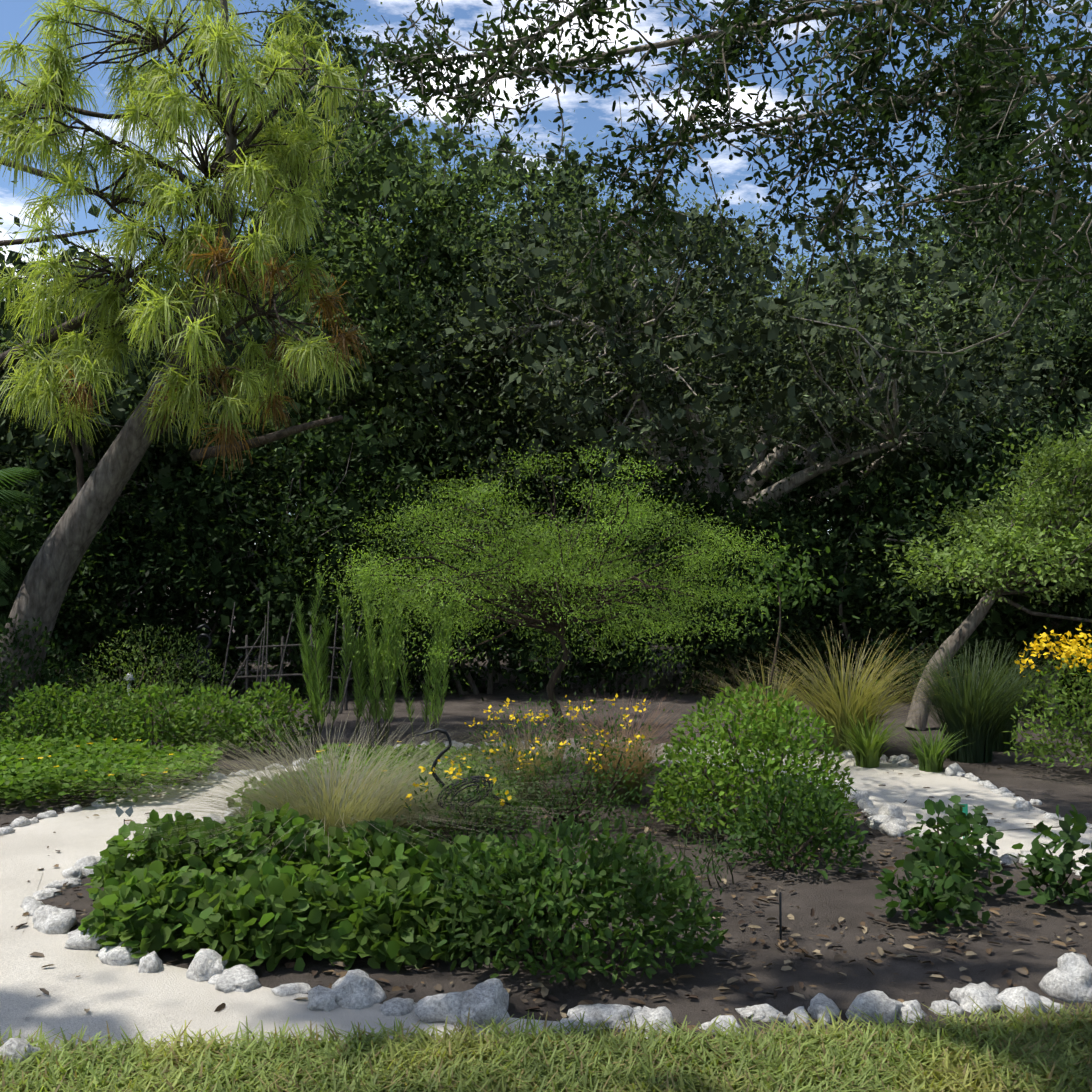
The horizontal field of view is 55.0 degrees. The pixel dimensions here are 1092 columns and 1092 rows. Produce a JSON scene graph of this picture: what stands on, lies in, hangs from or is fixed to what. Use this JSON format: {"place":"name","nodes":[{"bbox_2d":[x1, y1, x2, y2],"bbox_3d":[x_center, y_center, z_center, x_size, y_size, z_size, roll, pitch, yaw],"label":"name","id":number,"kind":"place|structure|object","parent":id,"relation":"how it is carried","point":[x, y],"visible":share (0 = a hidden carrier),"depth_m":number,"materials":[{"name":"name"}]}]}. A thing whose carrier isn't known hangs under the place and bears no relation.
{"place":"outdoors","nodes":[
{"label":"outdoors","id":0,"kind":"place"},
{"bbox_2d":[0,597,1091,1044],"bbox_3d":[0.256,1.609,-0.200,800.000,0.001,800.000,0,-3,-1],"label":"ground","id":1,"kind":"structure","parent":0,"point":[836,895],"depth_m":5.41,"materials":[{"name":"brown soil"}]},
{"bbox_2d":[125,673,133,721],"bbox_3d":[-5.042,1.849,12.683,0.114,0.645,0.120,0,-3,-1],"label":"garden light","id":2,"kind":"object","parent":1,"relation":"on","point":[129,677],"visible":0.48,"depth_m":12.67,"materials":[{"name":"grey metal"}]},
{"bbox_2d":[0,0,342,734],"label":"pine trunk and limbs","id":3,"kind":"object","parent":1,"relation":"on","point":[58,560],"visible":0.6,"depth_m":11.77,"materials":[{"name":"brown plant"}]},
{"bbox_2d":[0,0,374,479],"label":"pine needles","id":4,"kind":"object","parent":3,"relation":"attached to","point":[148,95],"visible":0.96,"depth_m":11.32,"materials":[{"name":"green plant"}]},
{"bbox_2d":[214,601,362,713],"bbox_3d":[-3.438,1.492,14.142,1.963,1.500,0.439,0,-3,-1],"label":"rustic fence","id":5,"kind":"object","parent":1,"relation":"on","point":[344,702],"visible":0.56,"depth_m":14.03,"materials":[{"name":"brown wood"}]},
{"bbox_2d":[61,422,821,899],"bbox_3d":[-0.772,0.520,9.906,5.181,3.004,9.281,2,-3,-39],"label":"feathery foliage","id":6,"kind":"object","parent":1,"relation":"on","point":[383,652],"visible":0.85,"depth_m":9.12,"materials":[{"name":"green plant"}]},
{"bbox_2d":[124,623,781,967],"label":"garden sculptures","id":7,"kind":"object","parent":1,"relation":"on","point":[440,730],"visible":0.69,"depth_m":6.34,"materials":[{"name":"black metal"}]},
{"bbox_2d":[115,806,132,816],"bbox_3d":[-2.333,1.469,5.803,0.100,0.065,0.001,0,-3,-1],"label":"butterfly","id":8,"kind":"object","parent":7,"relation":"attached to","point":[127,812],"visible":0.9,"depth_m":5.80,"materials":[{"name":"grey"}]},
{"bbox_2d":[0,0,1091,715],"bbox_3d":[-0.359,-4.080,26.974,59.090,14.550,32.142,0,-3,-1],"label":"tree","id":9,"kind":"object","parent":1,"relation":"on","point":[396,394],"depth_m":17.16,"materials":[{"name":"green plant"}]},
{"bbox_2d":[0,404,1091,983],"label":"shrub foliage","id":10,"kind":"object","parent":1,"relation":"on","point":[348,904],"visible":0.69,"depth_m":6.88,"materials":[{"name":"green plant"}]},
{"bbox_2d":[20,623,1091,805],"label":"yellow flowers","id":11,"kind":"object","parent":10,"relation":"on","point":[1073,648],"visible":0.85,"depth_m":8.92,"materials":[{"name":"yellow plant"}]},
{"bbox_2d":[0,735,1091,1065],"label":"border rocks","id":12,"kind":"object","parent":1,"relation":"on","point":[1068,979],"visible":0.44,"depth_m":4.13,"materials":[{"name":"white stone"}]},
{"bbox_2d":[0,456,1091,969],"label":"branches","id":13,"kind":"object","parent":1,"relation":"on","point":[970,624],"visible":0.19,"depth_m":9.61,"materials":[{"name":"brown plant"}]},
{"bbox_2d":[0,467,49,592],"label":"palm fronds","id":14,"kind":"object","parent":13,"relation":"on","point":[8,493],"visible":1,"depth_m":12.11,"materials":[{"name":"green plant"}]},
{"bbox_2d":[2,755,1091,1034],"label":"leaf litter","id":15,"kind":"object","parent":1,"relation":"on","point":[732,979],"visible":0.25,"depth_m":4.69,"materials":[{"name":"brown plant"}]},
{"bbox_2d":[36,622,1085,865],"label":"ornamental grasses","id":16,"kind":"object","parent":1,"relation":"on","point":[976,718],"visible":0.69,"depth_m":8.42,"materials":[{"name":"green plant"}]},
{"bbox_2d":[961,804,967,837],"bbox_3d":[2.649,1.774,6.656,0.060,0.270,0.008,0,-3,-1],"label":"plant tag","id":17,"kind":"object","parent":1,"relation":"on","point":[965,809],"visible":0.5,"depth_m":6.66,"materials":[{"name":"teal plastic"}]},
{"bbox_2d":[0,997,1091,1091],"bbox_3d":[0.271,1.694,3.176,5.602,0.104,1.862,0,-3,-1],"label":"lawn grass","id":18,"kind":"structure","parent":0,"point":[1043,1051],"depth_m":3.49,"materials":[{"name":"green plant"}]},
{"bbox_2d":[0,744,1091,1053],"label":"sand path","id":19,"kind":"structure","parent":0,"point":[150,1004],"depth_m":4.54,"materials":[{"name":"white sand"}]},
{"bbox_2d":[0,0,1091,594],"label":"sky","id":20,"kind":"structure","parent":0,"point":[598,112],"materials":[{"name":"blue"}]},
{"bbox_2d":[287,0,1091,404],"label":"tree leaves","id":21,"kind":"object","parent":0,"point":[886,114],"depth_m":7.17,"materials":[{"name":"green plant"}]}
]}

